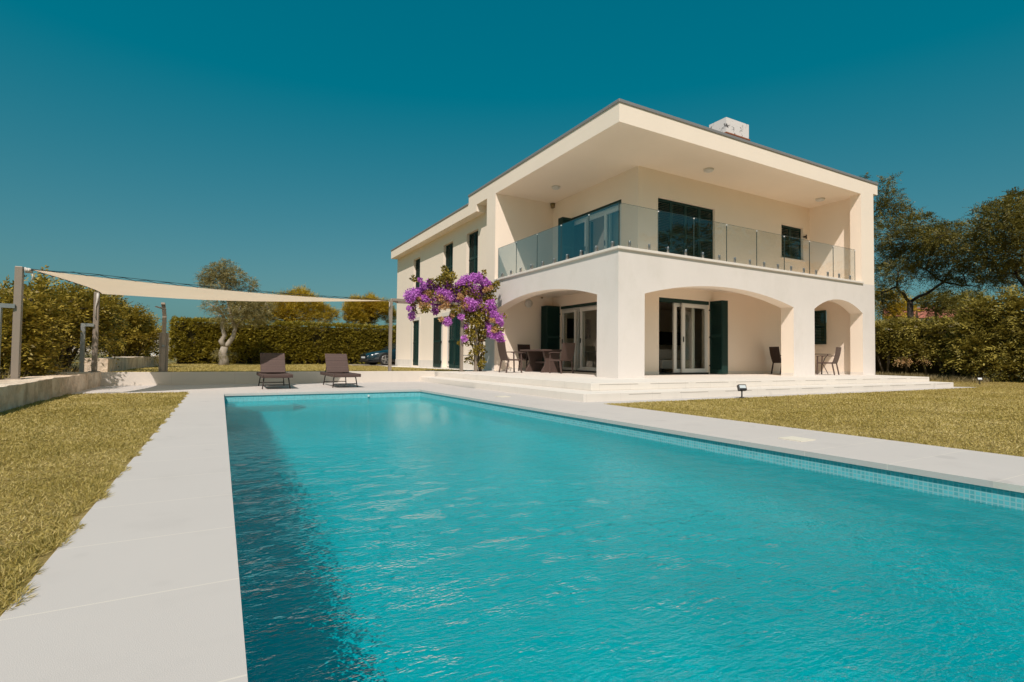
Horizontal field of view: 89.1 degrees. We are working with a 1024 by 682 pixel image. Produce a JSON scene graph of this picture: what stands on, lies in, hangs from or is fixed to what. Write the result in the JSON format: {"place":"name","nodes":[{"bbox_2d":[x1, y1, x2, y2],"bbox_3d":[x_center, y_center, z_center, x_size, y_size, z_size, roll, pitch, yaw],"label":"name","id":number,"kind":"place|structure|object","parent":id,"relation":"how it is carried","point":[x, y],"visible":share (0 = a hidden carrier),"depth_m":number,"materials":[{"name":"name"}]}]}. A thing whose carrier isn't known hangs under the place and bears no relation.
{"place":"outdoors","nodes":[
{"label":"outdoors","id":0,"kind":"place"},
{"bbox_2d":[0,391,188,616],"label":"side lawn","id":1,"kind":"structure","parent":0,"point":[48,555],"depth_m":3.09,"materials":[{"name":"plant"}]},
{"bbox_2d":[72,332,168,354],"bbox_3d":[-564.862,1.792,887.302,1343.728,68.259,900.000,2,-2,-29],"label":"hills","id":2,"kind":"structure","parent":0,"point":[107,352],"depth_m":632.43,"materials":[{"name":"green plant"}]},
{"bbox_2d":[112,362,466,371],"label":"lawn","id":3,"kind":"structure","parent":0,"point":[257,365],"depth_m":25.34,"materials":[{"name":"plant"}]},
{"bbox_2d":[155,302,168,371],"bbox_3d":[-8.852,-0.070,13.112,0.294,1.794,0.438,2,-2,-29],"label":"outdoor shower","id":4,"kind":"object","parent":3,"relation":"on","point":[163,350],"visible":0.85,"depth_m":13.24,"materials":[{"name":"beige metal"}]},
{"bbox_2d":[193,257,278,364],"bbox_3d":[-14.519,-1.520,27.384,4.189,5.795,2.537,2,-2,-29],"label":"olive tree","id":5,"kind":"object","parent":3,"relation":"on","point":[223,277],"visible":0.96,"depth_m":27.09,"materials":[{"name":"green plant"}]},
{"bbox_2d":[349,364,395,365],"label":"driveway","id":6,"kind":"structure","parent":0,"point":[371,365],"depth_m":29.89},
{"bbox_2d":[359,343,395,364],"bbox_3d":[-6.976,0.797,32.264,4.710,1.452,1.930,2,-2,-38],"label":"parked car","id":7,"kind":"object","parent":6,"relation":"on","point":[375,357],"visible":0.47,"depth_m":30.69,"materials":[{"name":"blue paint"}]},
{"bbox_2d":[392,366,488,370],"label":"house path","id":8,"kind":"structure","parent":0,"point":[439,368],"depth_m":22.60,"materials":[{"name":"stone"}]},
{"bbox_2d":[0,381,1023,681],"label":"pool deck","id":9,"kind":"structure","parent":0,"point":[136,579],"depth_m":2.26,"materials":[{"name":"tile"}]},
{"bbox_2d":[100,371,434,385],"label":"retaining wall","id":10,"kind":"structure","parent":9,"relation":"on","point":[144,378],"depth_m":13.86,"materials":[{"name":"white concrete"}]},
{"bbox_2d":[256,353,292,388],"bbox_3d":[-5.818,0.712,12.706,0.660,0.839,1.920,2,-2,-29],"label":"sun lounger","id":11,"kind":"object","parent":9,"relation":"on","point":[272,365],"visible":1,"depth_m":12.97,"materials":[{"name":"brown fabric"}]},
{"bbox_2d":[320,354,360,387],"bbox_3d":[-4.477,0.751,13.503,0.660,0.839,1.920,2,-2,-29],"label":"sun lounger","id":12,"kind":"object","parent":9,"relation":"on","point":[336,365],"visible":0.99,"depth_m":13.75,"materials":[{"name":"brown fabric"}]},
{"bbox_2d":[224,391,1023,510],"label":"pool basin","id":13,"kind":"object","parent":9,"relation":"in","point":[985,495],"visible":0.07,"depth_m":4.94,"materials":[{"name":"tile"}]},
{"bbox_2d":[225,396,1023,681],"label":"pool water","id":14,"kind":"structure","parent":13,"relation":"in","point":[405,539],"depth_m":2.48,"materials":[{"name":"blue liquid"}]},
{"bbox_2d":[420,376,953,401],"bbox_3d":[5.503,1.313,16.671,14.949,0.178,8.750,2,-2,-29],"label":"step","id":15,"kind":"object","parent":9,"relation":"on","point":[582,395],"visible":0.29,"depth_m":11.60,"materials":[{"name":"stone"}]},
{"bbox_2d":[435,371,928,390],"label":"porch floor","id":16,"kind":"structure","parent":15,"relation":"on","point":[589,381],"depth_m":13.33,"materials":[{"name":"stone"}]},
{"bbox_2d":[388,298,497,371],"bbox_3d":[-2.307,-0.121,17.221,3.805,2.310,0.675,2,-2,-29],"label":"steel pergola","id":17,"kind":"object","parent":16,"relation":"on","point":[395,300],"visible":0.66,"depth_m":17.05,"materials":[{"name":"white metal"}]},
{"bbox_2d":[403,264,507,370],"bbox_3d":[-1.802,-0.762,16.992,3.534,3.583,1.581,2,-2,-29],"label":"bougainvillea","id":18,"kind":"object","parent":17,"relation":"attached to","point":[448,292],"visible":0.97,"depth_m":17.27,"materials":[{"name":"purple plant"}]},
{"bbox_2d":[497,342,522,372],"bbox_3d":[-0.079,0.532,16.630,0.639,0.963,0.590,2,-2,-27],"label":"wicker chair","id":19,"kind":"object","parent":16,"relation":"on","point":[502,350],"visible":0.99,"depth_m":16.52,"materials":[{"name":"wicker"}]},
{"bbox_2d":[517,344,529,370],"bbox_3d":[0.579,0.600,18.625,0.590,0.963,0.639,2,-2,-31],"label":"wicker chair","id":20,"kind":"object","parent":16,"relation":"on","point":[524,353],"visible":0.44,"depth_m":18.78,"materials":[{"name":"brown wicker"}]},
{"bbox_2d":[520,349,561,372],"bbox_3d":[1.040,0.672,17.608,0.950,0.760,1.480,2,-2,-29],"label":"wicker table","id":21,"kind":"object","parent":16,"relation":"on","point":[535,356],"visible":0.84,"depth_m":17.24,"materials":[{"name":"brown wicker"}]},
{"bbox_2d":[549,343,574,373],"bbox_3d":[1.587,0.544,16.437,0.590,0.963,0.639,2,-2,-37],"label":"wicker chair","id":22,"kind":"object","parent":16,"relation":"on","point":[567,352],"visible":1,"depth_m":16.26,"materials":[{"name":"brown wicker"}]},
{"bbox_2d":[769,347,780,373],"bbox_3d":[9.520,0.688,18.325,0.639,0.963,0.570,1,-2,-7],"label":"wicker chair","id":23,"kind":"object","parent":16,"relation":"on","point":[775,355],"visible":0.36,"depth_m":18.31,"materials":[{"name":"brown wicker"}]},
{"bbox_2d":[815,354,830,373],"bbox_3d":[10.973,0.838,19.005,1.150,0.741,0.750,2,-2,-29],"label":"metal table","id":24,"kind":"object","parent":16,"relation":"on","point":[824,359],"visible":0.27,"depth_m":18.97,"materials":[{"name":"brown metal"}]},
{"bbox_2d":[816,347,840,374],"bbox_3d":[11.064,0.699,18.148,0.570,0.963,0.639,2,-2,-43],"label":"wicker chair","id":25,"kind":"object","parent":16,"relation":"on","point":[837,355],"visible":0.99,"depth_m":18.04,"materials":[{"name":"brown wicker"}]},
{"bbox_2d":[778,436,814,441],"bbox_3d":[2.871,0.993,5.244,0.240,0.019,0.240,2,-2,-29],"label":"skimmer lid","id":26,"kind":"object","parent":9,"relation":"on","point":[794,438],"visible":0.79,"depth_m":5.23,"materials":[{"name":"beige plastic"}]},
{"bbox_2d":[0,0,1023,332],"label":"sky","id":27,"kind":"structure","parent":0,"point":[291,142],"materials":[{"name":"blue"}]},
{"bbox_2d":[71,354,1023,379],"bbox_3d":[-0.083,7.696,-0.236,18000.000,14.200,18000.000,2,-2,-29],"label":"ground","id":28,"kind":"structure","parent":0,"point":[169,360],"depth_m":93.51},
{"bbox_2d":[0,361,78,378],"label":"dry grass","id":29,"kind":"structure","parent":28,"relation":"on","point":[76,368],"depth_m":11.90,"materials":[{"name":"green plant"}]},
{"bbox_2d":[0,265,86,378],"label":"shrub","id":30,"kind":"object","parent":28,"relation":"on","point":[37,330],"visible":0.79,"depth_m":10.21,"materials":[{"name":"green plant"}]},
{"bbox_2d":[0,371,100,411],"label":"stone wall","id":31,"kind":"structure","parent":28,"relation":"on","point":[14,393],"depth_m":8.58,"materials":[{"name":"stone"}]},
{"bbox_2d":[0,266,24,378],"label":"sail post","id":32,"kind":"object","parent":31,"relation":"on","point":[17,305],"visible":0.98,"depth_m":8.65,"materials":[{"name":"beige metal"}]},
{"bbox_2d":[23,267,389,318],"bbox_3d":[-7.340,-0.928,13.225,3.435,0.909,8.654,0,-2,31],"label":"shade sail","id":33,"kind":"object","parent":32,"relation":"attached to","point":[108,285],"visible":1,"depth_m":11.29,"materials":[{"name":"fabric"}]},
{"bbox_2d":[79,292,99,371],"bbox_3d":[-9.955,-0.213,12.290,0.369,1.905,0.240,2,-2,-29],"label":"sail post","id":34,"kind":"object","parent":31,"relation":"on","point":[95,336],"visible":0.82,"depth_m":12.28,"materials":[{"name":"beige metal"}]},
{"bbox_2d":[41,279,132,371],"bbox_3d":[-11.906,-0.226,13.667,3.194,3.041,3.831,2,-2,-29],"label":"shrub","id":35,"kind":"object","parent":28,"relation":"on","point":[82,302],"visible":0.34,"depth_m":13.41,"materials":[{"name":"green plant"}]},
{"bbox_2d":[84,356,158,371],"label":"stone wall","id":36,"kind":"structure","parent":28,"relation":"on","point":[107,364],"depth_m":15.14,"materials":[{"name":"stone"}]},
{"bbox_2d":[79,290,173,359],"bbox_3d":[-15.082,-0.389,20.164,3.316,3.557,3.632,2,-2,-29],"label":"shrub","id":37,"kind":"object","parent":28,"relation":"on","point":[138,338],"visible":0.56,"depth_m":20.02,"materials":[{"name":"green plant"}]},
{"bbox_2d":[104,348,158,364],"bbox_3d":[-16.000,0.712,22.068,2.292,1.463,2.479,2,-2,-29],"label":"shrub","id":38,"kind":"object","parent":28,"relation":"on","point":[153,354],"visible":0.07,"depth_m":22.52,"materials":[{"name":"green plant"}]},
{"bbox_2d":[168,315,395,363],"bbox_3d":[-11.222,0.215,33.865,18.975,3.057,2.055,2,-2,-29],"label":"clipped hedge","id":39,"kind":"object","parent":28,"relation":"on","point":[195,340],"visible":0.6,"depth_m":31.48,"materials":[{"name":"green plant"}]},
{"bbox_2d":[227,285,341,325],"bbox_3d":[-16.824,-1.397,38.732,8.325,6.216,4.192,2,-2,-29],"label":"pine tree","id":40,"kind":"object","parent":28,"relation":"on","point":[321,311],"visible":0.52,"depth_m":38.56,"materials":[{"name":"green plant"}]},
{"bbox_2d":[339,292,396,324],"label":"pine tree","id":41,"kind":"object","parent":28,"relation":"on","point":[361,312],"visible":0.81,"depth_m":42.08,"materials":[{"name":"green plant"}]},
{"bbox_2d":[391,98,877,377],"bbox_3d":[3.098,-2.515,24.508,12.265,8.200,19.945,2,-2,-29],"label":"villa","id":42,"kind":"object","parent":28,"relation":"on","point":[631,231],"visible":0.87,"depth_m":17.69,"materials":[{"name":"white paint"}]},
{"bbox_2d":[447,322,451,366],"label":"door","id":43,"kind":"structure","parent":42,"relation":"in","point":[448,322],"depth_m":23.92,"materials":[{"name":"white"}]},
{"bbox_2d":[562,310,576,369],"bbox_3d":[2.079,-0.035,18.987,0.085,2.170,0.840,2,-2,-29],"label":"sliding door","id":44,"kind":"structure","parent":42,"relation":"in","point":[569,311],"depth_m":18.69,"materials":[{"name":"white metal"}]},
{"bbox_2d":[567,318,590,338],"bbox_3d":[2.723,-0.512,21.775,1.400,0.820,0.048,2,-2,-29],"label":"television","id":45,"kind":"object","parent":42,"relation":"attached to","point":[570,328],"visible":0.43,"depth_m":21.66,"materials":[{"name":"black glass"}]},
{"bbox_2d":[577,309,584,369],"bbox_3d":[2.460,-0.044,18.536,0.060,2.170,0.400,2,-2,-29],"label":"sliding door","id":46,"kind":"structure","parent":42,"relation":"in","point":[578,311],"depth_m":18.63,"materials":[{"name":"white metal"}]},
{"bbox_2d":[574,218,587,256],"bbox_3d":[2.211,-3.257,18.912,0.085,2.060,1.620,2,-2,-29],"label":"sliding door","id":47,"kind":"structure","parent":42,"relation":"in","point":[580,227],"depth_m":18.52,"materials":[{"name":"white"}]},
{"bbox_2d":[579,351,596,366],"bbox_3d":[2.986,0.786,20.462,0.740,0.750,0.740,2,-2,-29],"label":"pedestal table","id":48,"kind":"object","parent":42,"relation":"on","point":[588,357],"visible":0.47,"depth_m":20.44,"materials":[{"name":"white"}]},
{"bbox_2d":[580,306,596,370],"bbox_3d":[2.807,-0.082,17.688,0.085,2.200,1.600,2,-2,-29],"label":"sliding door","id":49,"kind":"structure","parent":42,"relation":"in","point":[582,310],"depth_m":18.28,"materials":[{"name":"white metal"}]},
{"bbox_2d":[587,213,611,253],"bbox_3d":[2.953,-3.285,17.752,0.085,2.060,1.270,2,-2,-29],"label":"sliding door","id":50,"kind":"structure","parent":42,"relation":"in","point":[596,223],"depth_m":17.79,"materials":[{"name":"white"}]},
{"bbox_2d":[604,206,620,248],"bbox_3d":[3.307,-3.305,16.958,0.085,2.060,0.900,2,-2,-29],"label":"sliding door","id":51,"kind":"structure","parent":42,"relation":"in","point":[615,209],"depth_m":17.26,"materials":[{"name":"white metal"}]},
{"bbox_2d":[659,332,680,344],"bbox_3d":[7.212,-0.126,24.283,2.100,0.600,0.048,2,-2,-29],"label":"television","id":52,"kind":"object","parent":42,"relation":"attached to","point":[665,338],"visible":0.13,"depth_m":24.29,"materials":[{"name":"black glass"}]},
{"bbox_2d":[659,349,699,372],"bbox_3d":[5.831,0.720,18.928,1.900,0.850,0.940,2,-2,-29],"label":"sofa","id":53,"kind":"object","parent":42,"relation":"on","point":[665,358],"visible":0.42,"depth_m":18.85,"materials":[{"name":"white fabric"}]},
{"bbox_2d":[673,303,694,372],"bbox_3d":[5.614,-0.098,16.992,0.950,2.250,0.060,2,-2,-29],"label":"sliding door","id":54,"kind":"structure","parent":42,"relation":"in","point":[675,305],"depth_m":16.81,"materials":[{"name":"white metal"}]},
{"bbox_2d":[681,303,707,372],"bbox_3d":[6.014,-0.090,17.087,1.200,2.250,0.085,2,-2,-29],"label":"sliding door","id":55,"kind":"structure","parent":42,"relation":"in","point":[683,305],"depth_m":17.03,"materials":[{"name":"white metal"}]},
{"bbox_2d":[860,172,895,236],"bbox_3d":[18.566,-3.551,27.306,2.574,10.777,2.469,2,-2,-29],"label":"acacia tree","id":56,"kind":"object","parent":28,"relation":"on","point":[867,173],"visible":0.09,"depth_m":27.11,"materials":[{"name":"green plant"}]},
{"bbox_2d":[821,313,974,376],"bbox_3d":[14.602,0.232,26.184,2.862,2.886,15.164,2,-2,-29],"label":"conifer hedge","id":57,"kind":"object","parent":28,"relation":"on","point":[923,338],"visible":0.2,"depth_m":21.59,"materials":[{"name":"green plant"}]},
{"bbox_2d":[894,353,929,366],"bbox_3d":[16.318,0.779,21.187,0.551,0.693,1.352,2,-2,-43],"label":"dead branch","id":58,"kind":"object","parent":57,"relation":"hanging from","point":[903,361],"visible":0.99,"depth_m":21.30,"materials":[{"name":"brown plant"}]},
{"bbox_2d":[874,287,923,320],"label":"distant tree","id":59,"kind":"object","parent":28,"relation":"on","point":[900,310],"visible":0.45,"depth_m":40.60,"materials":[{"name":"green plant"}]},
{"bbox_2d":[873,171,988,328],"bbox_3d":[18.964,-3.447,24.435,4.489,10.420,6.022,2,-2,-29],"label":"acacia tree","id":60,"kind":"object","parent":28,"relation":"on","point":[921,251],"visible":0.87,"depth_m":24.40,"materials":[{"name":"green plant"}]},
{"bbox_2d":[915,309,952,327],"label":"cottage","id":61,"kind":"structure","parent":28,"relation":"on","point":[921,316],"depth_m":90.89,"materials":[{"name":"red tile"}]},
{"bbox_2d":[912,287,964,320],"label":"distant tree","id":62,"kind":"object","parent":28,"relation":"on","point":[936,307],"visible":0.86,"depth_m":42.58,"materials":[{"name":"green plant"}]},
{"bbox_2d":[941,289,992,315],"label":"distant tree","id":63,"kind":"object","parent":28,"relation":"on","point":[965,295],"visible":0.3,"depth_m":47.90,"materials":[{"name":"green plant"}]},
{"bbox_2d":[942,186,1023,320],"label":"acacia tree","id":64,"kind":"object","parent":28,"relation":"on","point":[999,218],"visible":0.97,"depth_m":20.14,"materials":[{"name":"green plant"}]},
{"bbox_2d":[606,375,1023,456],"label":"garden lawn","id":65,"kind":"structure","parent":0,"point":[971,442],"depth_m":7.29,"materials":[{"name":"plant"}]},
{"bbox_2d":[737,384,746,397],"bbox_3d":[4.772,1.059,10.792,0.166,0.319,0.120,1,-2,-4],"label":"garden spotlight","id":66,"kind":"object","parent":65,"relation":"on","point":[741,387],"visible":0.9,"depth_m":10.76,"materials":[{"name":"black plastic"}]},
{"bbox_2d":[939,292,1020,378],"bbox_3d":[17.436,-0.062,19.189,2.680,3.565,2.623,-1,-2,37],"label":"conifer","id":67,"kind":"object","parent":65,"relation":"on","point":[966,348],"visible":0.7,"depth_m":19.07,"materials":[{"name":"plant"}]},
{"bbox_2d":[964,285,1023,381],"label":"conifer","id":68,"kind":"object","parent":65,"relation":"on","point":[1012,331],"visible":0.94,"depth_m":18.14,"materials":[{"name":"plant"}]},
{"bbox_2d":[1007,305,1023,381],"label":"conifer","id":69,"kind":"object","parent":65,"relation":"on","point":[1021,354],"visible":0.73,"depth_m":17.69,"materials":[{"name":"green plant"}]},
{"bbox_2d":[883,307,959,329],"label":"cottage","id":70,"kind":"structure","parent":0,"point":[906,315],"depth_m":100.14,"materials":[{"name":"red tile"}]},
{"bbox_2d":[875,371,1003,382],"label":"rough grass","id":71,"kind":"structure","parent":0,"point":[945,377],"depth_m":19.36,"materials":[{"name":"green plant"}]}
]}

